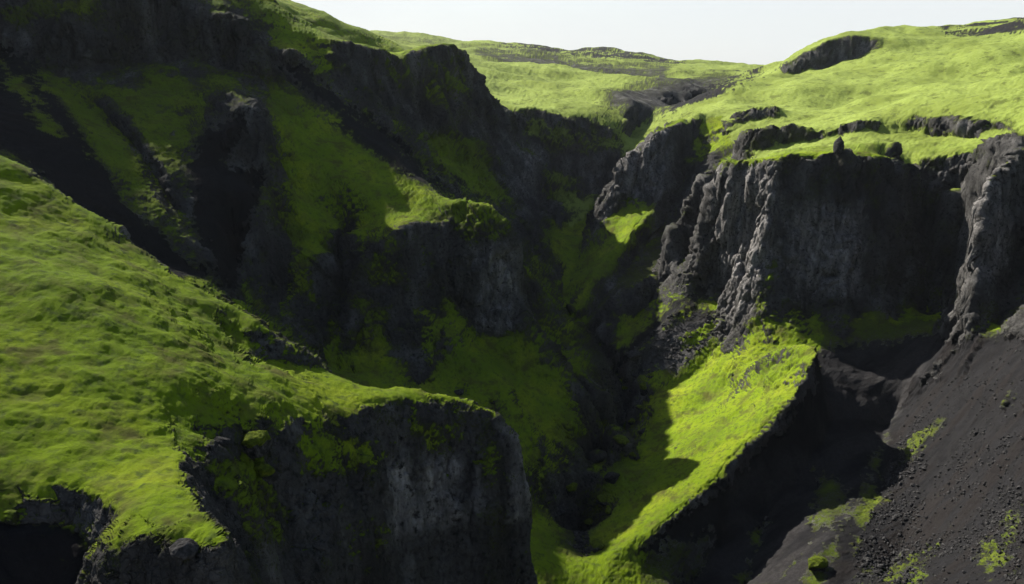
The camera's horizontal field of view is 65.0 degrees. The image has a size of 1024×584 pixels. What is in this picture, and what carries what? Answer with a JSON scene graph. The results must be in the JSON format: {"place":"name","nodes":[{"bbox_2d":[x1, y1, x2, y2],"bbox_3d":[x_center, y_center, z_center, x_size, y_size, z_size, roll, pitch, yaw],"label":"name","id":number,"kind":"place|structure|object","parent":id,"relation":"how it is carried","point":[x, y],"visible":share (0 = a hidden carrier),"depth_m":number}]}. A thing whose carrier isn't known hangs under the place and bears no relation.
{"place":"outdoors","nodes":[
{"label":"outdoors","id":0,"kind":"place"},
{"bbox_2d":[0,488,108,583],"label":"hollow ground","id":1,"kind":"structure","parent":0,"point":[50,542],"depth_m":55.11},
{"bbox_2d":[88,511,240,583],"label":"rock outcrop","id":2,"kind":"object","parent":1,"relation":"on","point":[136,549],"visible":0.95,"depth_m":49.72},
{"bbox_2d":[169,538,198,560],"bbox_3d":[-19.930,15.673,48.895,1.685,1.206,1.955,-8,17,-26],"label":"boulder","id":3,"kind":"object","parent":2,"relation":"on","point":[180,549],"visible":1,"depth_m":48.39},
{"bbox_2d":[0,0,444,329],"bbox_3d":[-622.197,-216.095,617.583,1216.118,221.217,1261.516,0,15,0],"label":"mountain","id":4,"kind":"structure","parent":0,"point":[157,175],"depth_m":185.98},
{"bbox_2d":[0,0,274,102],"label":"rock band","id":5,"kind":"object","parent":4,"relation":"on","point":[197,43],"visible":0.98,"depth_m":217.63},
{"bbox_2d":[0,156,448,581],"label":"spur ground","id":6,"kind":"structure","parent":0,"point":[114,339],"depth_m":75.08},
{"bbox_2d":[214,436,230,446],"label":"boulder","id":7,"kind":"object","parent":6,"relation":"on","point":[223,441],"visible":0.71,"depth_m":69.86},
{"bbox_2d":[241,430,272,458],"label":"boulder","id":8,"kind":"object","parent":6,"relation":"on","point":[256,444],"visible":0.98,"depth_m":72.87},
{"bbox_2d":[253,462,279,484],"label":"boulder","id":9,"kind":"object","parent":6,"relation":"on","point":[268,474],"visible":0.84,"depth_m":73.27},
{"bbox_2d":[213,306,331,379],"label":"rock crag","id":10,"kind":"structure","parent":6,"relation":"on","point":[292,358],"depth_m":92.84},
{"bbox_2d":[226,153,371,367],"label":"ravine cliff","id":11,"kind":"structure","parent":0,"point":[296,300],"depth_m":185.95},
{"bbox_2d":[134,392,537,583],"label":"spur cliff","id":12,"kind":"structure","parent":0,"point":[363,519],"depth_m":88.70},
{"bbox_2d":[255,13,451,259],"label":"ridge ground","id":13,"kind":"structure","parent":0,"point":[329,163],"depth_m":206.60},
{"bbox_2d":[197,70,284,197],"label":"rock mound","id":14,"kind":"object","parent":13,"relation":"on","point":[236,113],"visible":1,"depth_m":194.62},
{"bbox_2d":[328,34,570,267],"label":"gorge wall","id":15,"kind":"structure","parent":0,"point":[446,112],"depth_m":285.48},
{"bbox_2d":[328,179,643,583],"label":"gorge ground","id":16,"kind":"structure","parent":0,"point":[551,529],"depth_m":191.36},
{"bbox_2d":[638,428,645,434],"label":"boulder","id":17,"kind":"object","parent":16,"relation":"on","point":[641,431],"visible":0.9,"depth_m":199.00},
{"bbox_2d":[401,244,643,531],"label":"slope ground","id":18,"kind":"structure","parent":0,"point":[548,364],"depth_m":187.94},
{"bbox_2d":[343,202,509,425],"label":"rock buttress","id":19,"kind":"object","parent":18,"relation":"on","point":[382,342],"visible":0.81,"depth_m":183.34},
{"bbox_2d":[454,389,463,394],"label":"boulder","id":20,"kind":"object","parent":19,"relation":"on","point":[459,392],"visible":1,"depth_m":175.87},
{"bbox_2d":[489,398,495,403],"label":"boulder","id":21,"kind":"object","parent":19,"relation":"on","point":[492,400],"visible":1,"depth_m":175.23},
{"bbox_2d":[429,198,529,345],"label":"rock tower","id":22,"kind":"structure","parent":18,"relation":"on","point":[480,272],"depth_m":194.50},
{"bbox_2d":[566,482,577,496],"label":"boulder","id":23,"kind":"object","parent":18,"relation":"on","point":[571,489],"visible":1,"depth_m":172.16},
{"bbox_2d":[584,518,592,525],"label":"boulder","id":24,"kind":"object","parent":18,"relation":"on","point":[588,522],"visible":1,"depth_m":174.03},
{"bbox_2d":[604,472,619,483],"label":"boulder","id":25,"kind":"object","parent":18,"relation":"on","point":[611,477],"visible":1,"depth_m":176.79},
{"bbox_2d":[612,434,628,447],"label":"boulder","id":26,"kind":"object","parent":18,"relation":"on","point":[622,441],"visible":1,"depth_m":183.49},
{"bbox_2d":[629,452,637,459],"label":"boulder","id":27,"kind":"object","parent":18,"relation":"on","point":[632,455],"visible":1,"depth_m":183.92},
{"bbox_2d":[370,30,763,105],"bbox_3d":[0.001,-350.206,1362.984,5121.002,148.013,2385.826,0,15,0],"label":"plateau land","id":28,"kind":"structure","parent":0,"point":[513,72],"depth_m":712.90},
{"bbox_2d":[501,74,736,225],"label":"gorge head wall","id":29,"kind":"structure","parent":0,"point":[584,148],"depth_m":349.49},
{"bbox_2d":[291,0,1023,64],"label":"sky","id":30,"kind":"structure","parent":0,"point":[760,32]},
{"bbox_2d":[555,115,767,395],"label":"mossy grass","id":31,"kind":"structure","parent":0,"point":[619,281],"depth_m":282.85},
{"bbox_2d":[594,142,643,212],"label":"rock pinnacle","id":32,"kind":"object","parent":31,"relation":"on","point":[624,184],"visible":0.97,"depth_m":306.02},
{"bbox_2d":[634,119,685,209],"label":"rock spire","id":33,"kind":"object","parent":31,"relation":"on","point":[654,151],"visible":0.99,"depth_m":304.59},
{"bbox_2d":[659,173,713,288],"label":"rock fin","id":34,"kind":"object","parent":31,"relation":"on","point":[677,251],"visible":0.39,"depth_m":247.88},
{"bbox_2d":[632,340,926,583],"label":"rubble","id":35,"kind":"object","parent":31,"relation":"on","point":[905,578],"visible":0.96,"depth_m":145.80},
{"bbox_2d":[625,188,731,418],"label":"scree ground","id":36,"kind":"structure","parent":0,"point":[691,291],"depth_m":225.28},
{"bbox_2d":[639,382,647,395],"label":"boulder","id":37,"kind":"object","parent":36,"relation":"on","point":[643,389],"visible":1,"depth_m":213.85},
{"bbox_2d":[573,311,723,556],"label":"pebbles","id":38,"kind":"object","parent":36,"relation":"on","point":[578,539],"visible":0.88,"depth_m":219.35},
{"bbox_2d":[647,373,653,378],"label":"boulder","id":39,"kind":"object","parent":36,"relation":"on","point":[650,375],"visible":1,"depth_m":215.41},
{"bbox_2d":[559,338,822,583],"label":"ridge slope ground","id":40,"kind":"structure","parent":0,"point":[704,443],"depth_m":167.36},
{"bbox_2d":[589,538,603,552],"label":"boulder","id":41,"kind":"object","parent":40,"relation":"on","point":[596,545],"visible":0.99,"depth_m":150.71},
{"bbox_2d":[596,494,607,505],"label":"boulder","id":42,"kind":"object","parent":40,"relation":"on","point":[601,499],"visible":1,"depth_m":173.88},
{"bbox_2d":[605,507,611,514],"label":"boulder","id":43,"kind":"object","parent":40,"relation":"on","point":[608,510],"visible":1,"depth_m":164.62},
{"bbox_2d":[665,62,774,104],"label":"gully ground","id":44,"kind":"structure","parent":0,"point":[752,73],"depth_m":608.38},
{"bbox_2d":[641,234,974,583],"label":"gully side ground","id":45,"kind":"structure","parent":0,"point":[783,511],"depth_m":163.05},
{"bbox_2d":[808,555,828,570],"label":"boulder","id":46,"kind":"object","parent":45,"relation":"on","point":[817,563],"visible":1,"depth_m":136.55},
{"bbox_2d":[697,148,979,356],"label":"cliff wall","id":47,"kind":"structure","parent":0,"point":[808,240],"depth_m":210.96},
{"bbox_2d":[833,136,844,154],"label":"boulder","id":48,"kind":"object","parent":47,"relation":"on","point":[838,146],"visible":1,"depth_m":207.19},
{"bbox_2d":[684,17,1023,257],"bbox_3d":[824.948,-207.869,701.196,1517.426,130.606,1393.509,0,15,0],"label":"plateau ground","id":49,"kind":"structure","parent":0,"point":[979,63],"depth_m":346.84},
{"bbox_2d":[721,104,892,160],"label":"rock ledge","id":50,"kind":"object","parent":49,"relation":"on","point":[755,131],"visible":0.88,"depth_m":261.82},
{"bbox_2d":[793,68,861,76],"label":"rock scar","id":51,"kind":"object","parent":49,"relation":"on","point":[811,75],"visible":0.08,"depth_m":478.62},
{"bbox_2d":[768,34,930,75],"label":"plateau crag","id":52,"kind":"structure","parent":49,"relation":"on","point":[847,52],"depth_m":504.76},
{"bbox_2d":[888,103,1019,146],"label":"rock shelf","id":53,"kind":"object","parent":49,"relation":"on","point":[973,124],"visible":0.93,"depth_m":235.72},
{"bbox_2d":[829,296,1023,583],"bbox_3d":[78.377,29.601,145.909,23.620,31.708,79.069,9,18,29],"label":"gravel","id":54,"kind":"structure","parent":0,"point":[993,521],"depth_m":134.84},
{"bbox_2d":[971,430,978,436],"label":"boulder","id":55,"kind":"object","parent":54,"relation":"on","point":[974,433],"visible":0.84,"depth_m":149.32},
{"bbox_2d":[954,146,1023,389],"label":"rock pillar","id":56,"kind":"object","parent":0,"point":[993,294],"visible":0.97,"depth_m":175.80}
]}

